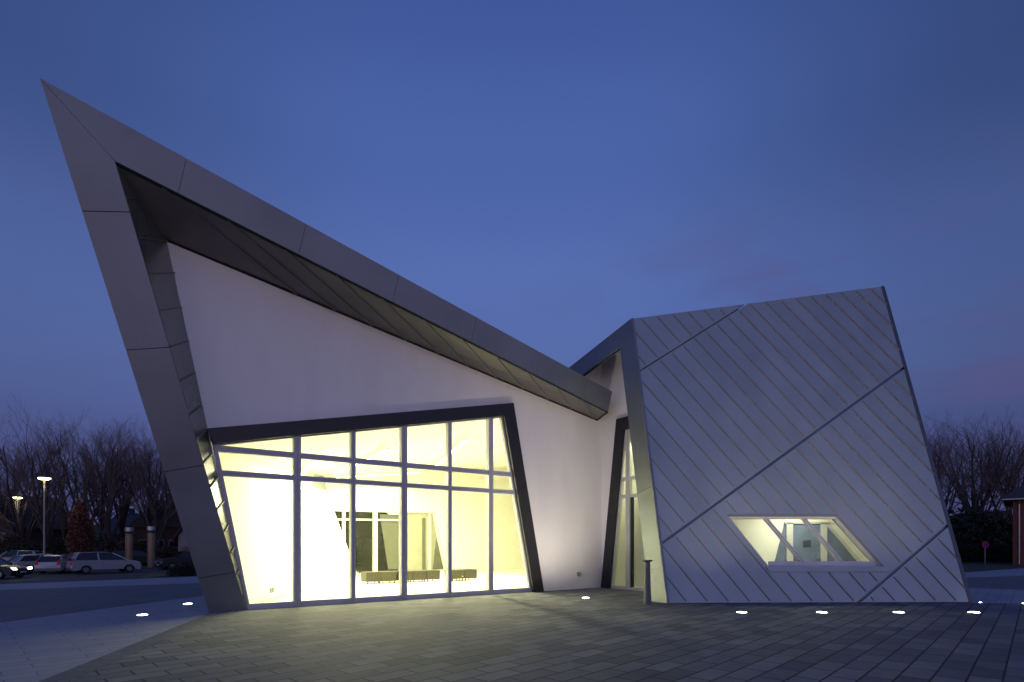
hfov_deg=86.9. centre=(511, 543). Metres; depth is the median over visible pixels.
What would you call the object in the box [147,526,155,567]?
light column
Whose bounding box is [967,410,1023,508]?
bare tree
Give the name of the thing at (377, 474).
ceiling light
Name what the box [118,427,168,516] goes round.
bare tree
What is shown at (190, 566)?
shrub
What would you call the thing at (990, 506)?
bare tree
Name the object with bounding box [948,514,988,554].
thicket
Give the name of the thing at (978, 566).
ground
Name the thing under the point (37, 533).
house
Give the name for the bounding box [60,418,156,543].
bare tree
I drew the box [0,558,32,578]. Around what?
parked car
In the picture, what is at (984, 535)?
thicket
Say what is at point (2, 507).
bare tree
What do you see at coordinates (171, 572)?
shrub
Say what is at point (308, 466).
ceiling light
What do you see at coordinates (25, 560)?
parked car
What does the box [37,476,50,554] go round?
street lamp
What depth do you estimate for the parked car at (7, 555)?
52.26 m
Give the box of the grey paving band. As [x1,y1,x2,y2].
[0,583,202,621]
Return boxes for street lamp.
[13,496,21,516]
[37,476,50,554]
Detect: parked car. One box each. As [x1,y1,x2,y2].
[0,550,45,560]
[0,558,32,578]
[8,554,43,569]
[34,555,68,573]
[65,552,141,573]
[109,550,159,564]
[155,551,193,568]
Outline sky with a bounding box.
[0,0,1023,524]
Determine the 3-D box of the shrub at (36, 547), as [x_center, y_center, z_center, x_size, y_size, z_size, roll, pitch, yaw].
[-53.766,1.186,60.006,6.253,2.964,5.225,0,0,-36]
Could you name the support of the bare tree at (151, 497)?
on the car park
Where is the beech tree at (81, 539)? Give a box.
[64,495,95,554]
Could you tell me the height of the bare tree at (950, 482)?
15.172 m
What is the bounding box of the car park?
[0,565,197,583]
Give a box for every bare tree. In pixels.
[0,395,106,553]
[0,412,88,544]
[0,443,46,535]
[7,401,144,530]
[28,418,122,548]
[49,415,159,542]
[54,423,158,543]
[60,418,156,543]
[89,414,170,529]
[106,437,176,546]
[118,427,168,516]
[923,421,994,509]
[924,411,965,489]
[927,404,1023,519]
[928,409,1023,512]
[939,409,1023,526]
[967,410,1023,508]
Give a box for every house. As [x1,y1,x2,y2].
[0,490,73,548]
[94,508,140,541]
[129,494,180,550]
[172,526,188,550]
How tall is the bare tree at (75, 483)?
17.998 m
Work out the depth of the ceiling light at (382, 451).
17.69 m
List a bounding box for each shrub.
[0,533,37,553]
[0,541,58,554]
[26,537,77,554]
[166,563,191,576]
[177,561,196,575]
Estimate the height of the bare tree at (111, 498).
18.408 m
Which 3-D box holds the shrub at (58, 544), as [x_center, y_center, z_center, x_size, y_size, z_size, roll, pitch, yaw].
[-52.284,0.955,61.995,6.134,3.449,5.287,0,0,38]
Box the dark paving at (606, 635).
[69,587,1023,681]
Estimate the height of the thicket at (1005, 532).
5.316 m
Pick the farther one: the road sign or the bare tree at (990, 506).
the bare tree at (990, 506)
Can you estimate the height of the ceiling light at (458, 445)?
0.193 m
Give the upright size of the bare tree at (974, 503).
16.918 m
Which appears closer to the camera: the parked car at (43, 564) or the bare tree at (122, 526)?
the parked car at (43, 564)
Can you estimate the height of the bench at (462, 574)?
0.440 m
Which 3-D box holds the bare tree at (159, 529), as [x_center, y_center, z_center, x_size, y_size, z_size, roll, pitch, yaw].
[-41.404,-6.129,63.419,10.914,17.133,10.696,0,0,-25]
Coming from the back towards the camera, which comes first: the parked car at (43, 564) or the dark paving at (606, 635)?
the parked car at (43, 564)
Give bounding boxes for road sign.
[982,541,988,563]
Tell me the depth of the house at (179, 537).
60.00 m
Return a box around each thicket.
[947,506,1006,559]
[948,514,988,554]
[966,509,1012,555]
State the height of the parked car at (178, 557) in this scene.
1.736 m
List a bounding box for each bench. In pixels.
[361,571,396,583]
[396,570,439,581]
[452,569,476,580]
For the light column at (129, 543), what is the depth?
52.75 m
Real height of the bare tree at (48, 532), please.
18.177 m
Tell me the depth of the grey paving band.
15.01 m
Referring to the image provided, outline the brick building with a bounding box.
[1003,485,1023,564]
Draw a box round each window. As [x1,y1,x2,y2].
[169,540,177,547]
[180,546,185,550]
[728,515,890,571]
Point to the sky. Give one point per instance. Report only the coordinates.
(560, 174)
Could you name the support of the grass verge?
on the car park
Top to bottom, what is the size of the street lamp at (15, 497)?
8.033 m
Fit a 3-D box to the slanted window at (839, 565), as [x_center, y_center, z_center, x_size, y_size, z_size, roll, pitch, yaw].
[7.734,-0.020,14.165,4.099,1.508,0.698,0,0,0]
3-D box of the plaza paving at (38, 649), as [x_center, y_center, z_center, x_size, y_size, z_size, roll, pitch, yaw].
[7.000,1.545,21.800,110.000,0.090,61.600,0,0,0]
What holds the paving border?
on the dark paving at (606, 635)
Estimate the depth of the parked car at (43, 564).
42.86 m
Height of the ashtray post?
1.100 m
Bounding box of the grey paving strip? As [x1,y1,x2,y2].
[966,576,1023,589]
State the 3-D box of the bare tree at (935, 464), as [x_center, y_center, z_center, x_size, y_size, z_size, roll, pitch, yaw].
[47.901,-7.009,62.415,9.824,17.271,8.095,0,0,-18]
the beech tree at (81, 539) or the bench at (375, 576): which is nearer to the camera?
the bench at (375, 576)
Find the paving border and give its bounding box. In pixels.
[39,613,223,681]
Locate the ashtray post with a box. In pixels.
[642,560,652,604]
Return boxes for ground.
[962,561,1023,571]
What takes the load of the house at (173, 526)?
on the car park
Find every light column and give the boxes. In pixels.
[125,527,133,559]
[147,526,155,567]
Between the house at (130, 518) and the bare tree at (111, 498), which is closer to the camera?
the bare tree at (111, 498)
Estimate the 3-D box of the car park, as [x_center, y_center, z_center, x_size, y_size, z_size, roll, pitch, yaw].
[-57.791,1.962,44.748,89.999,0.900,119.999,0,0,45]
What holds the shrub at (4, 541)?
on the ground
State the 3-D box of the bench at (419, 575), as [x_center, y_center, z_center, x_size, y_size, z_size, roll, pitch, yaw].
[-3.718,1.260,21.016,1.747,0.440,0.620,0,0,-35]
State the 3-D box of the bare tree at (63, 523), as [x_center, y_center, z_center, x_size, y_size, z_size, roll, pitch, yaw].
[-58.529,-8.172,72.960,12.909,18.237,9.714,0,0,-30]
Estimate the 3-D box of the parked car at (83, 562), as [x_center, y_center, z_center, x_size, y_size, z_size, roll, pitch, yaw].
[-33.644,1.538,44.609,2.190,1.716,4.774,0,0,38]
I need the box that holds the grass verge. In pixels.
[141,573,167,577]
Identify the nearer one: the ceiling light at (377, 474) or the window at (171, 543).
the ceiling light at (377, 474)
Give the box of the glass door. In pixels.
[611,429,643,590]
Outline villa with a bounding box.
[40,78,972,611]
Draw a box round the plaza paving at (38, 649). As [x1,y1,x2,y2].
[0,568,1023,681]
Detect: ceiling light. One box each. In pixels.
[301,460,316,475]
[334,448,389,474]
[336,471,419,477]
[434,439,466,464]
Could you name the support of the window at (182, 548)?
in the house at (179, 537)
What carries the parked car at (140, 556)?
on the car park
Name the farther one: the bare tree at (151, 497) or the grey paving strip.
the bare tree at (151, 497)
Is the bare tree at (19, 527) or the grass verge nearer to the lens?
the grass verge

